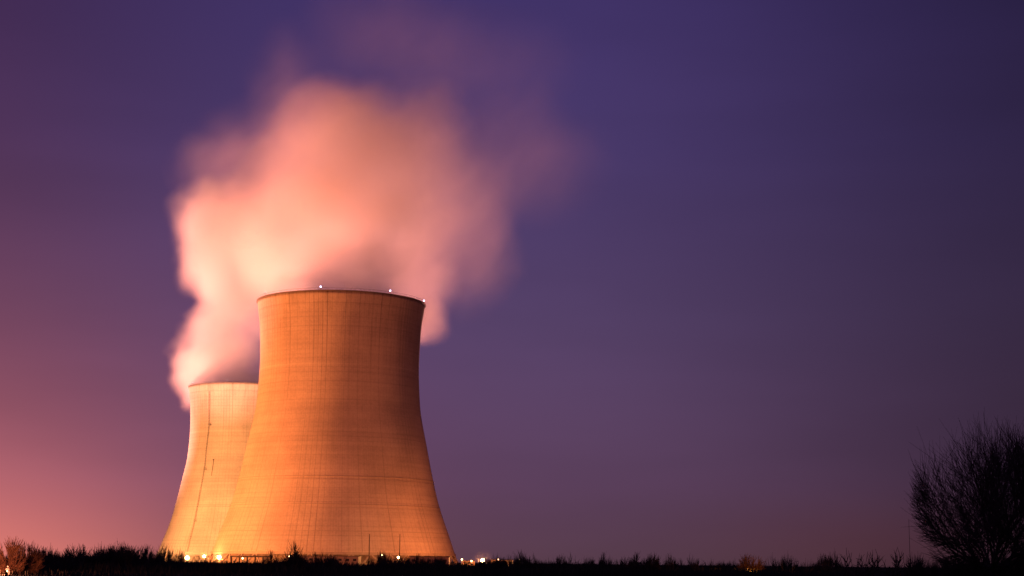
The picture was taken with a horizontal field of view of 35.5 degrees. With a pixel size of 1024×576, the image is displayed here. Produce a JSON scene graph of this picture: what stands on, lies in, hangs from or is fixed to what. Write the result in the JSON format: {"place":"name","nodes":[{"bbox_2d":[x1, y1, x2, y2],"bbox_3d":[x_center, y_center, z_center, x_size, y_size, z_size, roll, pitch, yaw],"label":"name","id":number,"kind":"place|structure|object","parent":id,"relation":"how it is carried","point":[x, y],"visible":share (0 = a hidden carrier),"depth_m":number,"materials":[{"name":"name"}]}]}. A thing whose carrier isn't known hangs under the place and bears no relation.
{"place":"outdoors","nodes":[
{"label":"outdoors","id":0,"kind":"place"},
{"bbox_2d":[0,563,907,575],"bbox_3d":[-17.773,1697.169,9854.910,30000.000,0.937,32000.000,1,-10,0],"label":"ground","id":1,"kind":"structure","parent":0,"point":[109,574],"depth_m":214.98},
{"bbox_2d":[0,535,28,573],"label":"bare shrub","id":2,"kind":"object","parent":1,"relation":"on","point":[12,552],"visible":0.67,"depth_m":202.11,"materials":[{"name":"brown plant"}]},
{"bbox_2d":[16,541,43,573],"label":"bare shrub","id":3,"kind":"object","parent":1,"relation":"on","point":[37,563],"visible":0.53,"depth_m":206.44,"materials":[{"name":"brown plant"}]},
{"bbox_2d":[32,544,60,561],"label":"bare shrub","id":4,"kind":"object","parent":1,"relation":"on","point":[44,554],"visible":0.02,"depth_m":266.04,"materials":[{"name":"black plant"}]},
{"bbox_2d":[46,550,62,562],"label":"bare shrub","id":5,"kind":"object","parent":1,"relation":"on","point":[55,555],"visible":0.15,"depth_m":262.32,"materials":[{"name":"black plant"}]},
{"bbox_2d":[60,553,75,566],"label":"bare shrub","id":6,"kind":"object","parent":1,"relation":"on","point":[64,560],"visible":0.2,"depth_m":244.71,"materials":[{"name":"black plant"}]},
{"bbox_2d":[63,543,83,560],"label":"bare shrub","id":7,"kind":"object","parent":1,"relation":"on","point":[72,554],"visible":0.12,"depth_m":296.74,"materials":[{"name":"black plant"}]},
{"bbox_2d":[75,543,88,556],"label":"bare shrub","id":8,"kind":"object","parent":1,"relation":"on","point":[83,551],"visible":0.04,"depth_m":303.82,"materials":[{"name":"black plant"}]},
{"bbox_2d":[80,550,100,567],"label":"bare shrub","id":9,"kind":"object","parent":1,"relation":"on","point":[93,560],"visible":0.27,"depth_m":241.81,"materials":[{"name":"black plant"}]},
{"bbox_2d":[98,544,116,565],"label":"bare shrub","id":10,"kind":"object","parent":1,"relation":"on","point":[101,557],"visible":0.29,"depth_m":250.42,"materials":[{"name":"black plant"}]},
{"bbox_2d":[104,545,123,563],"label":"bare shrub","id":11,"kind":"object","parent":1,"relation":"on","point":[107,560],"visible":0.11,"depth_m":251.12,"materials":[{"name":"black plant"}]},
{"bbox_2d":[106,540,127,560],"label":"bare shrub","id":12,"kind":"object","parent":1,"relation":"on","point":[118,549],"visible":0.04,"depth_m":261.86,"materials":[{"name":"black plant"}]},
{"bbox_2d":[111,544,135,569],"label":"bare shrub","id":13,"kind":"object","parent":1,"relation":"on","point":[119,559],"visible":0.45,"depth_m":243.14,"materials":[{"name":"black plant"}]},
{"bbox_2d":[124,546,148,564],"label":"bare shrub","id":14,"kind":"object","parent":1,"relation":"on","point":[135,558],"visible":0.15,"depth_m":259.22,"materials":[{"name":"black plant"}]},
{"bbox_2d":[132,553,148,564],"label":"bare shrub","id":15,"kind":"object","parent":1,"relation":"on","point":[139,558],"visible":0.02,"depth_m":266.55,"materials":[{"name":"black plant"}]},
{"bbox_2d":[135,546,154,564],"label":"bare shrub","id":16,"kind":"object","parent":1,"relation":"on","point":[151,557],"visible":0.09,"depth_m":287.52,"materials":[{"name":"black plant"}]},
{"bbox_2d":[152,552,161,565],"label":"bare shrub","id":17,"kind":"object","parent":1,"relation":"on","point":[157,558],"visible":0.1,"depth_m":299.37,"materials":[{"name":"black plant"}]},
{"bbox_2d":[154,550,163,564],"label":"bare shrub","id":18,"kind":"object","parent":1,"relation":"on","point":[160,558],"visible":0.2,"depth_m":282.92,"materials":[{"name":"black plant"}]},
{"bbox_2d":[155,543,172,562],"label":"bare shrub","id":19,"kind":"object","parent":1,"relation":"on","point":[164,552],"visible":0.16,"depth_m":318.54,"materials":[{"name":"black plant"}]},
{"bbox_2d":[172,549,183,564],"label":"bare shrub","id":20,"kind":"object","parent":1,"relation":"on","point":[179,558],"visible":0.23,"depth_m":280.86,"materials":[{"name":"black plant"}]},
{"bbox_2d":[177,550,187,562],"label":"bare shrub","id":21,"kind":"object","parent":1,"relation":"on","point":[182,557],"visible":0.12,"depth_m":316.40,"materials":[{"name":"brown plant"}]},
{"bbox_2d":[158,381,258,561],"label":"cooling tower","id":22,"kind":"structure","parent":1,"relation":"on","point":[221,417],"depth_m":1313.24,"materials":[{"name":"concrete"}]},
{"bbox_2d":[230,555,269,561],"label":"pipe bridge","id":23,"kind":"structure","parent":1,"relation":"on","point":[247,556],"depth_m":797.83,"materials":[{"name":"metal"}]},
{"bbox_2d":[261,550,279,566],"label":"bare shrub","id":24,"kind":"object","parent":1,"relation":"on","point":[274,560],"visible":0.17,"depth_m":256.28,"materials":[{"name":"black plant"}]},
{"bbox_2d":[281,541,302,567],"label":"bare shrub","id":25,"kind":"object","parent":1,"relation":"on","point":[297,561],"visible":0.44,"depth_m":253.21,"materials":[{"name":"black plant"}]},
{"bbox_2d":[291,550,310,564],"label":"bare shrub","id":26,"kind":"object","parent":1,"relation":"on","point":[305,560],"visible":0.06,"depth_m":283.64,"materials":[{"name":"black plant"}]},
{"bbox_2d":[308,550,317,564],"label":"bare shrub","id":27,"kind":"object","parent":1,"relation":"on","point":[313,557],"visible":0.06,"depth_m":325.14,"materials":[{"name":"black plant"}]},
{"bbox_2d":[312,552,336,565],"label":"bare shrub","id":28,"kind":"object","parent":1,"relation":"on","point":[318,561],"visible":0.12,"depth_m":302.06,"materials":[{"name":"black plant"}]},
{"bbox_2d":[324,556,333,567],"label":"bare shrub","id":29,"kind":"object","parent":1,"relation":"on","point":[330,563],"visible":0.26,"depth_m":259.29,"materials":[{"name":"black plant"}]},
{"bbox_2d":[300,555,361,564],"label":"pump house","id":30,"kind":"structure","parent":1,"relation":"on","point":[354,559],"depth_m":760.47,"materials":[{"name":"concrete"}]},
{"bbox_2d":[205,286,457,564],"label":"cooling tower","id":31,"kind":"structure","parent":1,"relation":"on","point":[336,462],"depth_m":858.90,"materials":[{"name":"concrete"}]},
{"bbox_2d":[331,556,347,569],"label":"bare shrub","id":32,"kind":"object","parent":1,"relation":"on","point":[336,564],"visible":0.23,"depth_m":241.95,"materials":[{"name":"black plant"}]},
{"bbox_2d":[375,550,387,567],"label":"bare shrub","id":33,"kind":"object","parent":1,"relation":"on","point":[378,558],"visible":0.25,"depth_m":270.02,"materials":[{"name":"black plant"}]},
{"bbox_2d":[379,551,404,569],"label":"bare shrub","id":34,"kind":"object","parent":1,"relation":"on","point":[386,564],"visible":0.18,"depth_m":251.01,"materials":[{"name":"black plant"}]},
{"bbox_2d":[392,560,400,569],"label":"bare shrub","id":35,"kind":"object","parent":1,"relation":"on","point":[395,563],"visible":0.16,"depth_m":246.79,"materials":[{"name":"black plant"}]},
{"bbox_2d":[405,558,412,564],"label":"bare shrub","id":36,"kind":"object","parent":1,"relation":"on","point":[409,562],"visible":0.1,"depth_m":296.91,"materials":[{"name":"black plant"}]},
{"bbox_2d":[413,553,423,565],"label":"bare shrub","id":37,"kind":"object","parent":1,"relation":"on","point":[417,560],"visible":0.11,"depth_m":323.13,"materials":[{"name":"black plant"}]},
{"bbox_2d":[421,555,431,566],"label":"bare shrub","id":38,"kind":"object","parent":1,"relation":"on","point":[424,561],"visible":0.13,"depth_m":285.65,"materials":[{"name":"black plant"}]},
{"bbox_2d":[409,556,449,564],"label":"switchgear building","id":39,"kind":"structure","parent":1,"relation":"on","point":[433,558],"depth_m":764.73,"materials":[{"name":"concrete"}]},
{"bbox_2d":[430,556,444,565],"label":"bare shrub","id":40,"kind":"object","parent":1,"relation":"on","point":[434,561],"visible":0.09,"depth_m":278.36,"materials":[{"name":"black plant"}]},
{"bbox_2d":[438,558,451,570],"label":"bare shrub","id":41,"kind":"object","parent":1,"relation":"on","point":[442,566],"visible":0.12,"depth_m":251.02,"materials":[{"name":"black plant"}]},
{"bbox_2d":[462,560,474,565],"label":"storage shed","id":42,"kind":"structure","parent":1,"relation":"on","point":[468,562],"depth_m":844.71,"materials":[{"name":"orange"}]},
{"bbox_2d":[478,557,492,568],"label":"bare shrub","id":43,"kind":"object","parent":1,"relation":"on","point":[483,564],"visible":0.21,"depth_m":272.69,"materials":[{"name":"black plant"}]},
{"bbox_2d":[488,553,503,569],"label":"bare shrub","id":44,"kind":"object","parent":1,"relation":"on","point":[498,563],"visible":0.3,"depth_m":256.79,"materials":[{"name":"black plant"}]},
{"bbox_2d":[492,552,505,566],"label":"bare shrub","id":45,"kind":"object","parent":1,"relation":"on","point":[498,558],"visible":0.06,"depth_m":313.58,"materials":[{"name":"black plant"}]},
{"bbox_2d":[0,552,1012,575],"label":"undergrowth","id":46,"kind":"object","parent":1,"relation":"on","point":[242,568],"visible":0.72,"depth_m":228.18,"materials":[{"name":"black plant"}]},
{"bbox_2d":[725,561,737,568],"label":"bare shrub","id":47,"kind":"object","parent":46,"relation":"on","point":[734,564],"visible":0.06,"depth_m":310.97,"materials":[{"name":"black plant"}]},
{"bbox_2d":[504,556,511,566],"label":"bare shrub","id":48,"kind":"object","parent":1,"relation":"on","point":[507,562],"visible":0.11,"depth_m":295.22,"materials":[{"name":"black plant"}]},
{"bbox_2d":[508,561,515,572],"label":"bare shrub","id":49,"kind":"object","parent":1,"relation":"on","point":[512,566],"visible":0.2,"depth_m":242.99,"materials":[{"name":"black plant"}]},
{"bbox_2d":[512,550,526,568],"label":"bare shrub","id":50,"kind":"object","parent":1,"relation":"on","point":[515,559],"visible":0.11,"depth_m":270.46,"materials":[{"name":"black plant"}]},
{"bbox_2d":[521,553,539,569],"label":"bare shrub","id":51,"kind":"object","parent":1,"relation":"on","point":[527,564],"visible":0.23,"depth_m":260.93,"materials":[{"name":"black plant"}]},
{"bbox_2d":[541,558,551,566],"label":"bare shrub","id":52,"kind":"object","parent":1,"relation":"on","point":[547,564],"visible":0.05,"depth_m":290.94,"materials":[{"name":"black plant"}]},
{"bbox_2d":[556,553,567,566],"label":"bare shrub","id":53,"kind":"object","parent":1,"relation":"on","point":[560,560],"visible":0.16,"depth_m":264.04,"materials":[{"name":"black plant"}]},
{"bbox_2d":[583,557,595,566],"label":"bare shrub","id":54,"kind":"object","parent":1,"relation":"on","point":[589,562],"visible":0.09,"depth_m":296.59,"materials":[{"name":"black plant"}]},
{"bbox_2d":[598,551,610,566],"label":"bare shrub","id":55,"kind":"object","parent":1,"relation":"on","point":[603,561],"visible":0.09,"depth_m":308.91,"materials":[{"name":"black plant"}]},
{"bbox_2d":[618,555,628,566],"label":"bare shrub","id":56,"kind":"object","parent":1,"relation":"on","point":[622,563],"visible":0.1,"depth_m":287.92,"materials":[{"name":"black plant"}]},
{"bbox_2d":[629,552,646,574],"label":"bare shrub","id":57,"kind":"object","parent":1,"relation":"on","point":[634,566],"visible":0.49,"depth_m":244.73,"materials":[{"name":"black plant"}]},
{"bbox_2d":[645,553,661,569],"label":"bare shrub","id":58,"kind":"object","parent":1,"relation":"on","point":[653,564],"visible":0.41,"depth_m":278.55,"materials":[{"name":"black plant"}]},
{"bbox_2d":[664,554,675,571],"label":"bare shrub","id":59,"kind":"object","parent":1,"relation":"on","point":[671,563],"visible":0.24,"depth_m":279.32,"materials":[{"name":"black plant"}]},
{"bbox_2d":[668,557,678,568],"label":"bare shrub","id":60,"kind":"object","parent":1,"relation":"on","point":[675,564],"visible":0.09,"depth_m":299.72,"materials":[{"name":"black plant"}]},
{"bbox_2d":[677,558,684,567],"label":"bare shrub","id":61,"kind":"object","parent":1,"relation":"on","point":[680,564],"visible":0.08,"depth_m":303.92,"materials":[{"name":"black plant"}]},
{"bbox_2d":[680,555,693,573],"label":"bare shrub","id":62,"kind":"object","parent":1,"relation":"on","point":[689,565],"visible":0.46,"depth_m":243.96,"materials":[{"name":"black plant"}]},
{"bbox_2d":[690,560,698,569],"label":"bare shrub","id":63,"kind":"object","parent":1,"relation":"on","point":[694,565],"visible":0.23,"depth_m":279.56,"materials":[{"name":"black plant"}]},
{"bbox_2d":[707,560,719,569],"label":"bare shrub","id":64,"kind":"object","parent":1,"relation":"on","point":[714,566],"visible":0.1,"depth_m":295.37,"materials":[{"name":"black plant"}]},
{"bbox_2d":[721,562,733,571],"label":"bare shrub","id":65,"kind":"object","parent":1,"relation":"on","point":[724,566],"visible":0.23,"depth_m":254.06,"materials":[{"name":"black plant"}]},
{"bbox_2d":[735,553,766,571],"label":"bare shrub","id":66,"kind":"object","parent":1,"relation":"on","point":[745,563],"visible":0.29,"depth_m":277.81,"materials":[{"name":"brown plant"}]},
{"bbox_2d":[767,558,776,569],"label":"bare shrub","id":67,"kind":"object","parent":1,"relation":"on","point":[773,560],"visible":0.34,"depth_m":255.01,"materials":[{"name":"black plant"}]},
{"bbox_2d":[771,561,781,571],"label":"bare shrub","id":68,"kind":"object","parent":1,"relation":"on","point":[778,566],"visible":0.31,"depth_m":260.02,"materials":[{"name":"black plant"}]},
{"bbox_2d":[780,553,792,570],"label":"bare shrub","id":69,"kind":"object","parent":1,"relation":"on","point":[789,563],"visible":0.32,"depth_m":320.48,"materials":[{"name":"black plant"}]},
{"bbox_2d":[784,559,797,573],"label":"bare shrub","id":70,"kind":"object","parent":1,"relation":"on","point":[795,569],"visible":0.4,"depth_m":262.43,"materials":[{"name":"black plant"}]},
{"bbox_2d":[805,563,815,572],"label":"bare shrub","id":71,"kind":"object","parent":1,"relation":"on","point":[812,570],"visible":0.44,"depth_m":262.78,"materials":[{"name":"black plant"}]},
{"bbox_2d":[814,563,821,573],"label":"bare shrub","id":72,"kind":"object","parent":1,"relation":"on","point":[818,568],"visible":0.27,"depth_m":286.10,"materials":[{"name":"black plant"}]},
{"bbox_2d":[817,554,826,568],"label":"bare shrub","id":73,"kind":"object","parent":1,"relation":"on","point":[819,563],"visible":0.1,"depth_m":299.34,"materials":[{"name":"black plant"}]},
{"bbox_2d":[822,556,836,572],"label":"bare shrub","id":74,"kind":"object","parent":1,"relation":"on","point":[825,567],"visible":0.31,"depth_m":285.74,"materials":[{"name":"black plant"}]},
{"bbox_2d":[822,548,842,570],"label":"bare shrub","id":75,"kind":"object","parent":1,"relation":"on","point":[838,565],"visible":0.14,"depth_m":313.88,"materials":[{"name":"black plant"}]},
{"bbox_2d":[826,555,850,575],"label":"bare shrub","id":76,"kind":"object","parent":1,"relation":"on","point":[834,571],"visible":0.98,"depth_m":209.34,"materials":[{"name":"black plant"}]},
{"bbox_2d":[837,549,862,575],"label":"bare shrub","id":77,"kind":"object","parent":1,"relation":"on","point":[848,565],"visible":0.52,"depth_m":217.79,"materials":[{"name":"black plant"}]},
{"bbox_2d":[846,552,873,575],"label":"bare shrub","id":78,"kind":"object","parent":1,"relation":"on","point":[866,568],"visible":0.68,"depth_m":204.88,"materials":[{"name":"black plant"}]},
{"bbox_2d":[856,552,882,575],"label":"bare shrub","id":79,"kind":"object","parent":1,"relation":"on","point":[863,574],"visible":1,"depth_m":197.91,"materials":[{"name":"black plant"}]},
{"bbox_2d":[868,549,891,575],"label":"bare shrub","id":80,"kind":"object","parent":1,"relation":"on","point":[878,561],"visible":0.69,"depth_m":216.40,"materials":[{"name":"black plant"}]},
{"bbox_2d":[878,550,903,575],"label":"bare shrub","id":81,"kind":"object","parent":1,"relation":"on","point":[884,569],"visible":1,"depth_m":212.19,"materials":[{"name":"black plant"}]},
{"bbox_2d":[891,547,912,575],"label":"bare shrub","id":82,"kind":"object","parent":1,"relation":"on","point":[899,565],"visible":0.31,"depth_m":219.28,"materials":[{"name":"black plant"}]},
{"bbox_2d":[901,554,929,575],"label":"bare shrub","id":83,"kind":"object","parent":1,"relation":"on","point":[919,567],"visible":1,"depth_m":183.85,"materials":[{"name":"black plant"}]},
{"bbox_2d":[916,554,941,574],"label":"bare shrub","id":84,"kind":"object","parent":1,"relation":"on","point":[929,566],"visible":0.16,"depth_m":190.89,"materials":[{"name":"black plant"}]},
{"bbox_2d":[929,557,949,575],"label":"bare shrub","id":85,"kind":"object","parent":1,"relation":"on","point":[935,571],"visible":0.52,"depth_m":171.45,"materials":[{"name":"black plant"}]},
{"bbox_2d":[937,555,971,575],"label":"bare shrub","id":86,"kind":"object","parent":1,"relation":"on","point":[945,567],"visible":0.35,"depth_m":158.84,"materials":[{"name":"black plant"}]},
{"bbox_2d":[903,413,1023,575],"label":"bare tree","id":87,"kind":"object","parent":1,"relation":"on","point":[983,498],"visible":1,"depth_m":124.95,"materials":[{"name":"black plant"}]},
{"bbox_2d":[973,425,1023,575],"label":"bare tree","id":88,"kind":"object","parent":1,"relation":"on","point":[1019,436],"visible":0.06,"depth_m":135.79,"materials":[{"name":"black plant"}]},
{"bbox_2d":[0,0,1023,566],"label":"sky","id":89,"kind":"structure","parent":0,"point":[703,280],"materials":[{"name":"purple"}]}
]}

